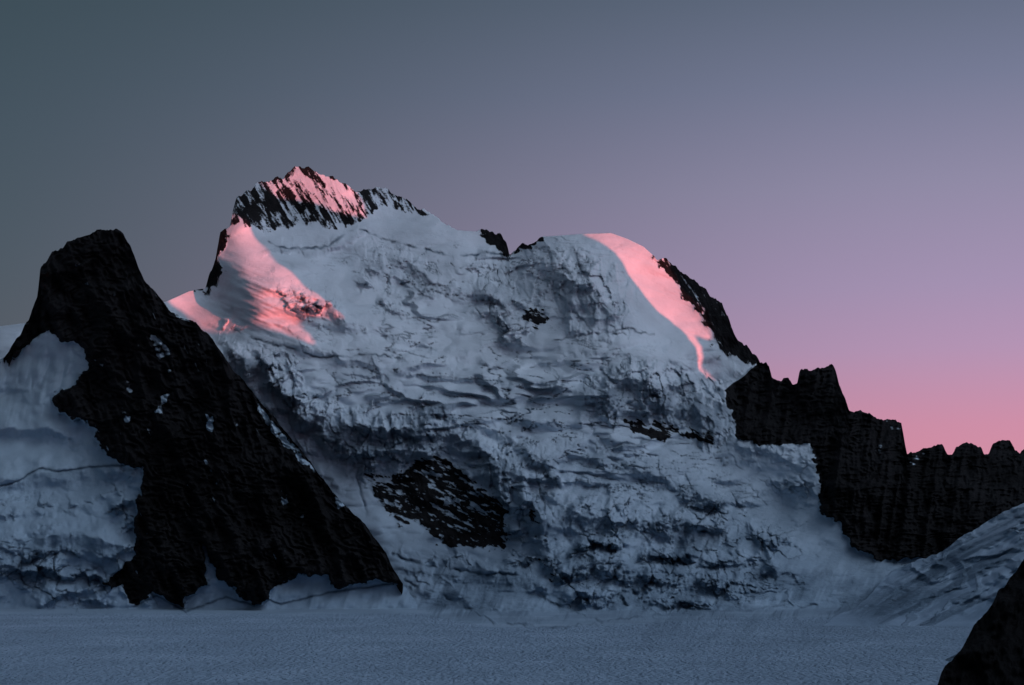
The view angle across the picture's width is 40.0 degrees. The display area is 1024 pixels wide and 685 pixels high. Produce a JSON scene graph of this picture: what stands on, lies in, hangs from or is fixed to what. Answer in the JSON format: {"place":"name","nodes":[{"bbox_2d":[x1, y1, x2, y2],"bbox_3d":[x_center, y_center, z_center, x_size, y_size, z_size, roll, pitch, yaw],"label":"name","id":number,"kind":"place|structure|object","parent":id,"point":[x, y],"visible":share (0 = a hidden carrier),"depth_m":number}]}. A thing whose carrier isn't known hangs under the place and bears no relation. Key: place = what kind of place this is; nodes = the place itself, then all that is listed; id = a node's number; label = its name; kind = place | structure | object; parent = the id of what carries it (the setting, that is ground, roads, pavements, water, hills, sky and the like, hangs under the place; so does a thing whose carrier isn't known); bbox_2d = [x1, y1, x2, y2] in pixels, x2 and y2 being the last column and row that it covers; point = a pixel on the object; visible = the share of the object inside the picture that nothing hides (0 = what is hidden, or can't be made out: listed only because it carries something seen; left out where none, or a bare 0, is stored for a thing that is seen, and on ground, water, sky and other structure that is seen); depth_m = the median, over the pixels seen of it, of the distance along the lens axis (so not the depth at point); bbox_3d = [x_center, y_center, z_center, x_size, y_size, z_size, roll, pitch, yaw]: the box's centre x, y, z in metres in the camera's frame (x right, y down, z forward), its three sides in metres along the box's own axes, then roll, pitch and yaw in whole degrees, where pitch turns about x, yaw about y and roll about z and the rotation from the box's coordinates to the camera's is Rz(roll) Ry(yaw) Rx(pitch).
{"place":"outdoors","nodes":[
{"label":"outdoors","id":0,"kind":"place"},
{"bbox_2d":[0,229,416,613],"bbox_3d":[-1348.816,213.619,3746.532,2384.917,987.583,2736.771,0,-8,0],"label":"rock peak","id":1,"kind":"object","parent":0,"point":[154,459],"visible":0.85,"depth_m":3290.80},
{"bbox_2d":[0,166,951,627],"bbox_3d":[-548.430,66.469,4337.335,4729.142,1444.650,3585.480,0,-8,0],"label":"snow mountain","id":2,"kind":"structure","parent":0,"point":[484,428],"depth_m":3711.63},
{"bbox_2d":[0,613,972,684],"bbox_3d":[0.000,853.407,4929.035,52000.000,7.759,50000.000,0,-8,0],"label":"glacier","id":3,"kind":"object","parent":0,"point":[233,649],"visible":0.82,"depth_m":1940.90},
{"bbox_2d":[0,0,1023,454],"label":"sky","id":4,"kind":"structure","parent":0,"point":[845,178]},
{"bbox_2d":[724,362,1023,559],"bbox_3d":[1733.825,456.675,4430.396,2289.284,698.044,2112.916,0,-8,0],"label":"rocky ridge","id":5,"kind":"structure","parent":0,"point":[883,494],"depth_m":3678.18},
{"bbox_2d":[822,503,1023,626],"bbox_3d":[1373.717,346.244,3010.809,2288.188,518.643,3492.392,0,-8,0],"label":"snow slope","id":6,"kind":"structure","parent":0,"point":[962,580],"depth_m":2966.81},
{"bbox_2d":[945,654,956,661],"bbox_3d":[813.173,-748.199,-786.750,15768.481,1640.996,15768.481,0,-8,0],"label":"snow","id":7,"kind":"structure","parent":0,"point":[949,659],"depth_m":1791.82},
{"bbox_2d":[938,560,1023,684],"bbox_3d":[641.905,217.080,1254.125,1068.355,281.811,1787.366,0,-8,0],"label":"rock outcrop","id":8,"kind":"object","parent":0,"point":[991,652],"visible":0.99,"depth_m":608.37}
]}

